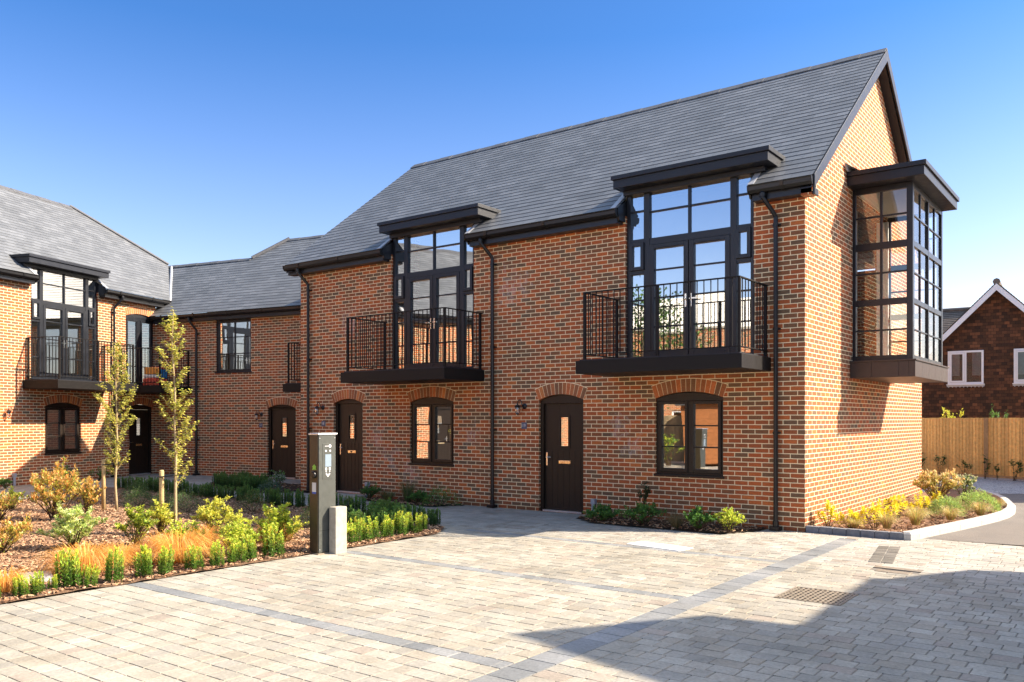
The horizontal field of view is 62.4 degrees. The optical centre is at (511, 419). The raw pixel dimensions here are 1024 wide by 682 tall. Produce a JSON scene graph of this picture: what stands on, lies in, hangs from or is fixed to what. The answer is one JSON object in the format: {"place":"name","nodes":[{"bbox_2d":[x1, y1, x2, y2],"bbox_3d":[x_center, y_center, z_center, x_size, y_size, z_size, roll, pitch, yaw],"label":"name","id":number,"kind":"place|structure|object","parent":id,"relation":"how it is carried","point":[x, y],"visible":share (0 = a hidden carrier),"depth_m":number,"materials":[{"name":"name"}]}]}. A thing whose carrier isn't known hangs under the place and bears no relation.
{"place":"outdoors","nodes":[
{"label":"outdoors","id":0,"kind":"place"},
{"bbox_2d":[0,487,444,603],"bbox_3d":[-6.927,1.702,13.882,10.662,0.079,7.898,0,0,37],"label":"bark mulch","id":1,"kind":"object","parent":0,"point":[6,563],"visible":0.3,"depth_m":12.06,"materials":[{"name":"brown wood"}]},
{"bbox_2d":[0,490,23,520],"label":"photinia","id":2,"kind":"object","parent":1,"relation":"on","point":[5,505],"visible":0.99,"depth_m":14.04,"materials":[{"name":"orange plant"}]},
{"bbox_2d":[0,512,35,552],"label":"photinia","id":3,"kind":"object","parent":1,"relation":"on","point":[10,530],"visible":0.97,"depth_m":10.73,"materials":[{"name":"orange plant"}]},
{"bbox_2d":[10,574,29,596],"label":"euonymus","id":4,"kind":"object","parent":1,"relation":"on","point":[21,588],"visible":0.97,"depth_m":8.17,"materials":[{"name":"green plant"}]},
{"bbox_2d":[0,566,41,592],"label":"sedge","id":5,"kind":"object","parent":1,"relation":"on","point":[6,581],"visible":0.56,"depth_m":8.32,"materials":[{"name":"orange plant"}]},
{"bbox_2d":[28,570,45,594],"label":"euonymus","id":6,"kind":"object","parent":1,"relation":"on","point":[38,583],"visible":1,"depth_m":8.24,"materials":[{"name":"green plant"}]},
{"bbox_2d":[20,455,95,520],"bbox_3d":[-7.725,1.172,14.361,1.111,1.128,1.033,0,0,37],"label":"photinia","id":7,"kind":"object","parent":1,"relation":"on","point":[68,484],"visible":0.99,"depth_m":14.28,"materials":[{"name":"orange plant"}]},
{"bbox_2d":[54,548,81,588],"bbox_3d":[-4.493,1.517,8.579,0.289,0.447,0.244,0,0,-10],"label":"euonymus","id":8,"kind":"object","parent":1,"relation":"on","point":[68,570],"visible":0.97,"depth_m":8.52,"materials":[{"name":"green plant"}]},
{"bbox_2d":[31,501,108,548],"bbox_3d":[-5.838,1.410,11.166,0.878,0.645,0.789,0,0,24],"label":"shrub","id":9,"kind":"object","parent":1,"relation":"on","point":[66,525],"visible":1,"depth_m":11.04,"materials":[{"name":"green plant"}]},
{"bbox_2d":[15,540,153,574],"bbox_3d":[-4.758,1.548,9.406,1.547,0.347,1.530,0,0,37],"label":"sedge","id":10,"kind":"object","parent":1,"relation":"on","point":[94,555],"visible":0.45,"depth_m":9.27,"materials":[{"name":"orange plant"}]},
{"bbox_2d":[68,476,106,511],"bbox_3d":[-7.749,1.383,15.495,0.650,0.694,0.705,0,0,37],"label":"photinia","id":11,"kind":"object","parent":1,"relation":"on","point":[89,492],"visible":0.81,"depth_m":15.46,"materials":[{"name":"orange plant"}]},
{"bbox_2d":[80,563,100,587],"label":"euonymus","id":12,"kind":"object","parent":1,"relation":"on","point":[88,576],"visible":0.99,"depth_m":8.64,"materials":[{"name":"green plant"}]},
{"bbox_2d":[101,459,118,510],"bbox_3d":[-7.519,1.270,15.809,0.336,1.030,0.112,0,0,-10],"label":"tree stake","id":13,"kind":"object","parent":1,"relation":"on","point":[103,464],"visible":0.88,"depth_m":15.76,"materials":[{"name":"beige wood"}]},
{"bbox_2d":[104,545,124,583],"bbox_3d":[-4.193,1.529,8.914,0.219,0.394,0.198,-2,-5,20],"label":"euonymus","id":14,"kind":"object","parent":1,"relation":"on","point":[118,560],"visible":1,"depth_m":8.88,"materials":[{"name":"green plant"}]},
{"bbox_2d":[92,339,137,510],"bbox_3d":[-7.408,0.110,15.788,0.796,3.254,0.640,0,0,-20],"label":"young tree","id":15,"kind":"object","parent":1,"relation":"on","point":[122,405],"visible":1,"depth_m":15.79,"materials":[{"name":"green plant"}]},
{"bbox_2d":[107,541,154,561],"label":"sedge","id":16,"kind":"object","parent":1,"relation":"on","point":[129,552],"visible":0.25,"depth_m":10.08,"materials":[{"name":"orange plant"}]},
{"bbox_2d":[112,503,159,546],"bbox_3d":[-5.034,1.418,11.307,0.558,0.620,0.549,0,0,-11],"label":"shrub","id":17,"kind":"object","parent":1,"relation":"on","point":[141,519],"visible":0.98,"depth_m":11.23,"materials":[{"name":"green plant"}]},
{"bbox_2d":[122,486,156,506],"bbox_3d":[-7.297,1.513,16.586,0.693,0.434,0.696,0,0,37],"label":"hebe","id":18,"kind":"object","parent":1,"relation":"on","point":[140,492],"visible":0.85,"depth_m":16.55,"materials":[{"name":"green plant"}]},
{"bbox_2d":[133,543,152,577],"bbox_3d":[-3.987,1.539,9.173,0.230,0.372,0.226,-8,-4,28],"label":"euonymus","id":19,"kind":"object","parent":1,"relation":"on","point":[145,567],"visible":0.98,"depth_m":9.16,"materials":[{"name":"green plant"}]},
{"bbox_2d":[147,499,181,534],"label":"shrub","id":20,"kind":"object","parent":1,"relation":"on","point":[162,514],"visible":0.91,"depth_m":12.41,"materials":[{"name":"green plant"}]},
{"bbox_2d":[156,544,174,575],"bbox_3d":[-3.838,1.557,9.361,0.168,0.350,0.217,0,0,-8],"label":"euonymus","id":21,"kind":"object","parent":1,"relation":"on","point":[165,566],"visible":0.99,"depth_m":9.32,"materials":[{"name":"green plant"}]},
{"bbox_2d":[158,470,177,534],"bbox_3d":[-5.107,1.270,12.542,0.277,1.030,0.107,0,0,-24],"label":"tree stake","id":22,"kind":"object","parent":1,"relation":"on","point":[161,476],"visible":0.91,"depth_m":12.48,"materials":[{"name":"beige wood"}]},
{"bbox_2d":[153,306,198,528],"bbox_3d":[-5.011,0.030,12.567,0.661,3.411,0.555,0,0,-1],"label":"young tree","id":23,"kind":"object","parent":1,"relation":"on","point":[175,457],"visible":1,"depth_m":12.54,"materials":[{"name":"green plant"}]},
{"bbox_2d":[123,527,229,564],"bbox_3d":[-3.970,1.520,10.075,1.487,0.402,1.532,0,0,37],"label":"sedge","id":24,"kind":"object","parent":1,"relation":"on","point":[179,546],"visible":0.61,"depth_m":9.90,"materials":[{"name":"orange plant"}]},
{"bbox_2d":[164,518,204,540],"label":"shrub","id":25,"kind":"object","parent":1,"relation":"on","point":[183,530],"visible":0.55,"depth_m":10.89,"materials":[{"name":"green plant"}]},
{"bbox_2d":[166,489,208,512],"bbox_3d":[-5.957,1.506,15.489,0.852,0.448,0.850,0,0,1],"label":"hebe","id":26,"kind":"object","parent":1,"relation":"on","point":[184,496],"visible":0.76,"depth_m":15.48,"materials":[{"name":"green plant"}]},
{"bbox_2d":[183,545,204,570],"bbox_3d":[-3.633,1.577,9.652,0.274,0.312,0.220,0,0,33],"label":"euonymus","id":27,"kind":"object","parent":1,"relation":"on","point":[194,561],"visible":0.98,"depth_m":9.61,"materials":[{"name":"green plant"}]},
{"bbox_2d":[189,495,241,530],"bbox_3d":[-4.444,1.437,12.703,0.658,0.588,0.745,0,0,-4],"label":"shrub","id":28,"kind":"object","parent":1,"relation":"on","point":[209,513],"visible":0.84,"depth_m":12.61,"materials":[{"name":"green plant"}]},
{"bbox_2d":[208,539,225,567],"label":"euonymus","id":29,"kind":"object","parent":1,"relation":"on","point":[214,549],"visible":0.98,"depth_m":9.80,"materials":[{"name":"green plant"}]},
{"bbox_2d":[212,511,254,537],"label":"shrub","id":30,"kind":"object","parent":1,"relation":"on","point":[234,518],"visible":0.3,"depth_m":11.30,"materials":[{"name":"green plant"}]},
{"bbox_2d":[226,537,247,562],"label":"euonymus","id":31,"kind":"object","parent":1,"relation":"on","point":[234,554],"visible":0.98,"depth_m":10.06,"materials":[{"name":"green plant"}]},
{"bbox_2d":[216,516,261,552],"bbox_3d":[-3.461,1.476,10.608,0.537,0.510,0.634,0,0,-32],"label":"shrub","id":32,"kind":"object","parent":1,"relation":"on","point":[236,532],"visible":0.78,"depth_m":10.52,"materials":[{"name":"green plant"}]},
{"bbox_2d":[239,534,258,559],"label":"euonymus","id":33,"kind":"object","parent":1,"relation":"on","point":[251,546],"visible":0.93,"depth_m":10.24,"materials":[{"name":"green plant"}]},
{"bbox_2d":[233,490,268,512],"bbox_3d":[-4.730,1.504,15.457,0.686,0.450,0.722,0,0,37],"label":"hebe","id":34,"kind":"object","parent":1,"relation":"on","point":[250,500],"visible":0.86,"depth_m":15.45,"materials":[{"name":"green plant"}]},
{"bbox_2d":[261,524,285,558],"bbox_3d":[-2.964,1.520,10.522,0.265,0.444,0.246,0,0,18],"label":"euonymus","id":35,"kind":"object","parent":1,"relation":"on","point":[270,542],"visible":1,"depth_m":10.49,"materials":[{"name":"green plant"}]},
{"bbox_2d":[256,502,300,550],"bbox_3d":[-3.035,1.397,10.891,0.496,0.663,0.485,0,0,-34],"label":"shrub","id":36,"kind":"object","parent":1,"relation":"on","point":[278,520],"visible":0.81,"depth_m":10.88,"materials":[{"name":"green plant"}]},
{"bbox_2d":[291,489,305,507],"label":"euonymus","id":37,"kind":"object","parent":1,"relation":"on","point":[297,496],"visible":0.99,"depth_m":16.34,"materials":[{"name":"green plant"}]},
{"bbox_2d":[347,517,362,543],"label":"euonymus","id":38,"kind":"object","parent":1,"relation":"on","point":[356,532],"visible":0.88,"depth_m":11.69,"materials":[{"name":"green plant"}]},
{"bbox_2d":[358,515,380,540],"bbox_3d":[-2.016,1.544,11.953,0.338,0.366,0.273,-8,5,-31],"label":"euonymus","id":39,"kind":"object","parent":1,"relation":"on","point":[369,527],"visible":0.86,"depth_m":11.94,"materials":[{"name":"green plant"}]},
{"bbox_2d":[371,507,393,531],"bbox_3d":[-1.955,1.524,12.780,0.354,0.402,0.314,0,0,14],"label":"euonymus","id":40,"kind":"object","parent":1,"relation":"on","point":[382,515],"visible":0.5,"depth_m":12.76,"materials":[{"name":"green plant"}]},
{"bbox_2d":[380,514,393,536],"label":"euonymus","id":41,"kind":"object","parent":1,"relation":"on","point":[385,530],"visible":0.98,"depth_m":12.22,"materials":[{"name":"green plant"}]},
{"bbox_2d":[393,511,408,534],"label":"euonymus","id":42,"kind":"object","parent":1,"relation":"on","point":[402,520],"visible":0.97,"depth_m":12.47,"materials":[{"name":"green plant"}]},
{"bbox_2d":[404,512,422,533],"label":"euonymus","id":43,"kind":"object","parent":1,"relation":"on","point":[418,521],"visible":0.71,"depth_m":12.69,"materials":[{"name":"green plant"}]},
{"bbox_2d":[428,508,441,526],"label":"euonymus","id":44,"kind":"object","parent":1,"relation":"on","point":[433,517],"visible":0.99,"depth_m":13.63,"materials":[{"name":"green plant"}]},
{"bbox_2d":[148,235,322,478],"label":"brick house","id":45,"kind":"structure","parent":0,"point":[241,336],"depth_m":25.65,"materials":[{"name":"brick"}]},
{"bbox_2d":[214,319,251,372],"bbox_3d":[-8.384,-2.197,25.498,1.460,1.605,0.140,0,0,26],"label":"window","id":46,"kind":"structure","parent":45,"relation":"in","point":[233,336],"depth_m":25.52,"materials":[{"name":"glass"}]},
{"bbox_2d":[272,409,294,476],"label":"door","id":47,"kind":"structure","parent":45,"relation":"in","point":[283,420],"depth_m":24.75,"materials":[{"name":"brown wood"}]},
{"bbox_2d":[0,474,1023,681],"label":"paving","id":48,"kind":"structure","parent":0,"point":[323,618],"depth_m":7.50,"materials":[{"name":"beige stone"}]},
{"bbox_2d":[207,482,300,492],"bbox_3d":[-6.606,1.723,21.679,4.160,0.037,2.320,0,0,37],"label":"planting bed","id":49,"kind":"object","parent":48,"relation":"on","point":[292,487],"visible":0.16,"depth_m":21.39,"materials":[{"name":"soil"}]},
{"bbox_2d":[209,482,1005,532],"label":"bark mulch","id":50,"kind":"object","parent":49,"relation":"on","point":[654,524],"visible":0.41,"depth_m":14.16,"materials":[{"name":"brown wood"}]},
{"bbox_2d":[308,433,336,554],"bbox_3d":[-2.458,0.984,10.962,0.213,1.602,0.356,0,0,37],"label":"charging post","id":51,"kind":"object","parent":48,"relation":"on","point":[322,473],"visible":0.86,"depth_m":10.87,"materials":[{"name":"grey metal"}]},
{"bbox_2d":[329,506,346,553],"bbox_3d":[-2.257,1.460,10.958,0.130,0.650,0.190,0,0,37],"label":"stone bollard","id":52,"kind":"object","parent":48,"relation":"on","point":[337,529],"visible":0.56,"depth_m":10.90,"materials":[{"name":"stone"}]},
{"bbox_2d":[366,497,463,505],"bbox_3d":[-2.203,1.723,17.535,2.680,0.035,0.720,0,0,37],"label":"planting bed","id":53,"kind":"object","parent":48,"relation":"on","point":[415,503],"visible":0.45,"depth_m":17.07,"materials":[{"name":"soil"}]},
{"bbox_2d":[393,479,420,501],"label":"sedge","id":54,"kind":"object","parent":53,"relation":"on","point":[406,490],"visible":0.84,"depth_m":17.45,"materials":[{"name":"green plant"}]},
{"bbox_2d":[422,484,461,506],"bbox_3d":[-1.415,1.519,16.886,0.843,0.421,0.827,0,0,-5],"label":"hebe","id":55,"kind":"object","parent":53,"relation":"on","point":[437,495],"visible":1,"depth_m":16.83,"materials":[{"name":"green plant"}]},
{"bbox_2d":[627,541,692,550],"bbox_3d":[2.011,1.735,11.529,0.340,0.020,0.860,0,0,-44],"label":"manhole cover","id":56,"kind":"object","parent":48,"relation":"on","point":[660,546],"visible":1,"depth_m":11.45,"materials":[{"name":"white paint"}]},
{"bbox_2d":[774,586,858,605],"bbox_3d":[2.988,1.737,8.289,0.620,0.016,0.640,0,0,37],"label":"drain grate","id":57,"kind":"object","parent":48,"relation":"on","point":[835,598],"visible":1,"depth_m":8.28,"materials":[{"name":"metal"}]},
{"bbox_2d":[806,525,902,539],"bbox_3d":[5.080,1.694,12.560,1.384,0.122,0.100,0,0,37],"label":"block edging","id":58,"kind":"object","parent":48,"relation":"on","point":[856,532],"visible":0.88,"depth_m":12.51,"materials":[{"name":"grey concrete"}]},
{"bbox_2d":[868,546,899,563],"bbox_3d":[4.798,1.738,10.857,0.272,0.019,1.472,0,0,28],"label":"manhole cover","id":59,"kind":"object","parent":48,"relation":"on","point":[889,556],"visible":0.99,"depth_m":10.78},
{"bbox_2d":[873,565,923,574],"bbox_3d":[4.391,1.737,9.686,0.520,0.015,0.380,0,0,41],"label":"gully grate","id":60,"kind":"object","parent":48,"relation":"on","point":[894,570],"visible":1,"depth_m":9.65,"materials":[{"name":"metal"}]},
{"bbox_2d":[0,0,1023,409],"label":"sky","id":61,"kind":"structure","parent":0,"point":[194,131],"materials":[{"name":"blue"}]},
{"bbox_2d":[578,516,765,532],"bbox_3d":[2.403,1.723,13.876,3.240,0.037,1.040,0,0,37],"label":"planting bed","id":62,"kind":"object","parent":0,"point":[689,529],"visible":0.57,"depth_m":13.61,"materials":[{"name":"soil"}]},
{"bbox_2d":[582,502,618,521],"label":"shrub","id":63,"kind":"object","parent":62,"relation":"on","point":[604,511],"visible":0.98,"depth_m":14.11,"materials":[{"name":"green plant"}]},
{"bbox_2d":[615,500,666,524],"bbox_3d":[2.107,1.525,13.682,0.778,0.412,0.600,0,0,37],"label":"shrub","id":64,"kind":"object","parent":62,"relation":"on","point":[641,508],"visible":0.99,"depth_m":13.66,"materials":[{"name":"green plant"}]},
{"bbox_2d":[659,511,687,528],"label":"sedge","id":65,"kind":"object","parent":62,"relation":"on","point":[675,521],"visible":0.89,"depth_m":13.25,"materials":[{"name":"brown plant"}]},
{"bbox_2d":[683,504,717,530],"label":"shrub","id":66,"kind":"object","parent":62,"relation":"on","point":[693,517],"visible":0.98,"depth_m":12.98,"materials":[{"name":"green plant"}]},
{"bbox_2d":[712,507,746,532],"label":"shrub","id":67,"kind":"object","parent":62,"relation":"on","point":[729,516],"visible":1,"depth_m":12.82,"materials":[{"name":"green plant"}]},
{"bbox_2d":[823,490,1005,531],"bbox_3d":[8.347,1.705,16.447,2.380,0.038,10.080,0,0,37],"label":"planting bed","id":68,"kind":"object","parent":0,"point":[953,493],"visible":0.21,"depth_m":14.44,"materials":[{"name":"brown plant"}]},
{"bbox_2d":[813,499,839,526],"bbox_3d":[4.909,1.469,13.154,0.426,0.457,0.318,0,0,37],"label":"choisya","id":69,"kind":"object","parent":68,"relation":"on","point":[830,513],"visible":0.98,"depth_m":13.14,"materials":[{"name":"yellow plant"}]},
{"bbox_2d":[837,508,864,527],"bbox_3d":[5.277,1.539,13.135,0.328,0.318,0.420,0,0,-39],"label":"choisya","id":70,"kind":"object","parent":68,"relation":"on","point":[854,515],"visible":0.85,"depth_m":13.14,"materials":[{"name":"yellow plant"}]},
{"bbox_2d":[859,502,889,527],"bbox_3d":[5.608,1.485,13.160,0.492,0.425,0.512,0,0,37],"label":"choisya","id":71,"kind":"object","parent":68,"relation":"on","point":[862,512],"visible":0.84,"depth_m":13.14,"materials":[{"name":"yellow plant"}]},
{"bbox_2d":[870,498,900,518],"bbox_3d":[6.086,1.489,13.827,0.517,0.417,0.390,0,0,37],"label":"choisya","id":72,"kind":"object","parent":68,"relation":"on","point":[895,507],"visible":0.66,"depth_m":13.76,"materials":[{"name":"yellow plant"}]},
{"bbox_2d":[873,512,900,528],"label":"sedge","id":73,"kind":"object","parent":68,"relation":"on","point":[887,521],"visible":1,"depth_m":12.69,"materials":[{"name":"beige plant"}]},
{"bbox_2d":[886,494,909,517],"bbox_3d":[6.581,1.487,14.442,0.369,0.422,0.520,0,0,37],"label":"choisya","id":74,"kind":"object","parent":68,"relation":"on","point":[895,501],"visible":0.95,"depth_m":14.38,"materials":[{"name":"yellow plant"}]},
{"bbox_2d":[899,505,932,525],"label":"sedge","id":75,"kind":"object","parent":68,"relation":"on","point":[916,517],"visible":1,"depth_m":13.10,"materials":[{"name":"beige plant"}]},
{"bbox_2d":[912,467,964,499],"bbox_3d":[8.412,1.306,16.652,0.920,0.714,0.919,0,0,37],"label":"photinia","id":76,"kind":"object","parent":68,"relation":"on","point":[931,480],"visible":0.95,"depth_m":16.53,"materials":[{"name":"orange plant"}]},
{"bbox_2d":[926,495,967,516],"bbox_3d":[7.510,1.476,14.565,0.660,0.367,0.648,0,0,37],"label":"hebe","id":77,"kind":"object","parent":68,"relation":"on","point":[944,501],"visible":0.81,"depth_m":14.50,"materials":[{"name":"green plant"}]},
{"bbox_2d":[933,505,969,519],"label":"sedge","id":78,"kind":"object","parent":68,"relation":"on","point":[952,513],"visible":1,"depth_m":13.75,"materials":[{"name":"beige plant"}]},
{"bbox_2d":[952,473,979,500],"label":"shrub","id":79,"kind":"object","parent":68,"relation":"on","point":[969,481],"visible":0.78,"depth_m":16.94,"materials":[{"name":"green plant"}]},
{"bbox_2d":[952,489,1001,512],"bbox_3d":[8.451,1.450,15.362,0.837,0.418,0.852,0,0,37],"label":"hebe","id":80,"kind":"object","parent":68,"relation":"on","point":[976,496],"visible":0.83,"depth_m":15.23,"materials":[{"name":"green plant"}]},
{"bbox_2d":[922,278,1023,417],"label":"tile hung house","id":81,"kind":"structure","parent":0,"point":[983,347],"depth_m":30.02,"materials":[{"name":"ceramic"}]},
{"bbox_2d":[946,350,984,387],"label":"window","id":82,"kind":"structure","parent":81,"relation":"in","point":[966,368],"depth_m":30.30,"materials":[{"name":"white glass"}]},
{"bbox_2d":[1012,348,1023,386],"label":"window","id":83,"kind":"structure","parent":81,"relation":"in","point":[1018,353],"depth_m":29.40,"materials":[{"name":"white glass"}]},
{"bbox_2d":[922,477,1023,493],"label":"gravel","id":84,"kind":"structure","parent":0,"point":[1003,486],"depth_m":21.64,"materials":[{"name":"grey gravel"}]},
{"bbox_2d":[922,418,1023,479],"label":"timber fence","id":85,"kind":"object","parent":84,"relation":"on","point":[972,441],"visible":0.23,"depth_m":24.83,"materials":[{"name":"brown wood"}]},
{"bbox_2d":[923,494,1023,545],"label":"road","id":86,"kind":"structure","parent":0,"point":[1010,531],"depth_m":12.92,"materials":[{"name":"grey asphalt"}]},
{"bbox_2d":[902,485,1015,540],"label":"kerb","id":87,"kind":"structure","parent":86,"relation":"on","point":[1009,511],"depth_m":13.42,"materials":[{"name":"concrete"}]},
{"bbox_2d":[934,539,1023,546],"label":"ground","id":88,"kind":"structure","parent":0,"point":[990,543],"depth_m":12.12,"materials":[{"name":"grey concrete"}]},
{"bbox_2d":[0,185,190,486],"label":"brick house","id":89,"kind":"structure","parent":88,"relation":"on","point":[66,317],"depth_m":24.14,"materials":[{"name":"brick"}]},
{"bbox_2d":[43,305,65,377],"bbox_3d":[-12.566,-2.125,23.196,0.135,1.934,0.726,0,0,18],"label":"french door","id":90,"kind":"structure","parent":89,"relation":"in","point":[53,317],"depth_m":23.22,"materials":[{"name":"glass"}]},
{"bbox_2d":[30,268,96,380],"bbox_3d":[-12.457,-2.607,23.533,0.160,3.095,2.380,0,0,18],"label":"window","id":91,"kind":"structure","parent":89,"relation":"in","point":[52,289],"depth_m":23.54,"materials":[{"name":"glass"}]},
{"bbox_2d":[45,403,81,454],"bbox_3d":[-12.479,0.260,23.446,0.150,1.421,1.265,0,0,18],"label":"window","id":92,"kind":"structure","parent":89,"relation":"in","point":[62,420],"depth_m":23.46,"materials":[{"name":"black glass"}]},
{"bbox_2d":[65,308,85,378],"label":"french door","id":93,"kind":"structure","parent":89,"relation":"in","point":[75,320],"depth_m":23.92,"materials":[{"name":"glass"}]},
{"bbox_2d":[129,410,147,473],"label":"door","id":94,"kind":"structure","parent":89,"relation":"in","point":[138,432],"depth_m":26.34,"materials":[{"name":"black wood"}]},
{"bbox_2d":[126,314,152,384],"bbox_3d":[-11.617,-2.128,26.263,0.085,2.246,1.210,0,0,18],"label":"french door","id":95,"kind":"structure","parent":89,"relation":"in","point":[139,329],"depth_m":26.27,"materials":[{"name":"glass"}]},
{"bbox_2d":[143,367,166,384],"bbox_3d":[-10.776,-1.292,25.532,0.400,0.580,0.630,0,0,18],"label":"cushion pile","id":96,"kind":"object","parent":89,"relation":"on","point":[150,372],"visible":0.7,"depth_m":25.29,"materials":[{"name":"fabric"}]},
{"bbox_2d":[282,48,959,531],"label":"brick house","id":97,"kind":"structure","parent":88,"relation":"on","point":[684,304],"depth_m":15.60,"materials":[{"name":"brown brick"}]},
{"bbox_2d":[339,403,362,491],"bbox_3d":[-3.654,0.644,19.203,0.829,1.992,0.115,0,0,37],"label":"door","id":98,"kind":"structure","parent":97,"relation":"in","point":[350,415],"depth_m":19.23,"materials":[{"name":"brown wood"}]},
{"bbox_2d":[407,275,432,367],"bbox_3d":[-1.945,-2.035,17.850,0.726,1.934,0.135,0,0,37],"label":"french door","id":99,"kind":"structure","parent":97,"relation":"in","point":[418,287],"depth_m":17.90,"materials":[{"name":"glass"}]},
{"bbox_2d":[408,397,453,466],"bbox_3d":[-1.657,0.260,17.624,1.265,1.421,0.150,0,0,37],"label":"window","id":100,"kind":"structure","parent":97,"relation":"in","point":[432,425],"depth_m":17.63,"materials":[{"name":"black glass"}]},
{"bbox_2d":[393,225,473,368],"bbox_3d":[-1.664,-2.517,17.635,2.380,3.095,0.160,0,0,37],"label":"window","id":101,"kind":"structure","parent":97,"relation":"in","point":[445,251],"depth_m":17.64,"materials":[{"name":"glass"}]},
{"bbox_2d":[432,272,459,366],"bbox_3d":[-1.358,-2.035,17.408,0.721,1.934,0.135,0,0,37],"label":"french door","id":102,"kind":"structure","parent":97,"relation":"in","point":[446,287],"depth_m":17.45,"materials":[{"name":"glass"}]},
{"bbox_2d":[545,403,581,511],"bbox_3d":[0.961,0.704,15.726,0.854,1.992,0.115,0,0,37],"label":"door","id":103,"kind":"structure","parent":97,"relation":"in","point":[563,421],"depth_m":15.74,"materials":[{"name":"black wood"}]},
{"bbox_2d":[649,240,688,355],"bbox_3d":[2.663,-2.035,14.378,0.726,1.934,0.135,0,0,37],"label":"french door","id":104,"kind":"structure","parent":97,"relation":"in","point":[668,262],"depth_m":14.39,"materials":[{"name":"glass"}]},
{"bbox_2d":[653,392,723,478],"bbox_3d":[2.969,0.260,14.138,1.265,1.421,0.150,0,0,37],"label":"window","id":105,"kind":"structure","parent":97,"relation":"in","point":[689,424],"depth_m":14.13,"materials":[{"name":"black glass"}]},
{"bbox_2d":[627,174,753,356],"bbox_3d":[2.944,-2.517,14.163,2.380,3.095,0.160,0,0,37],"label":"window","id":106,"kind":"structure","parent":97,"relation":"in","point":[724,207],"depth_m":14.17,"materials":[{"name":"glass"}]},
{"bbox_2d":[689,234,729,353],"bbox_3d":[3.251,-2.035,13.935,0.721,1.934,0.135,0,0,37],"label":"french door","id":107,"kind":"structure","parent":97,"relation":"in","point":[709,257],"depth_m":13.97,"materials":[{"name":"glass"}]},
{"bbox_2d":[844,159,959,383],"bbox_3d":[7.110,-2.562,15.569,1.520,3.685,3.350,0,0,37],"label":"bay window","id":108,"kind":"structure","parent":97,"relation":"in","point":[910,191],"depth_m":14.98,"materials":[{"name":"metal"}]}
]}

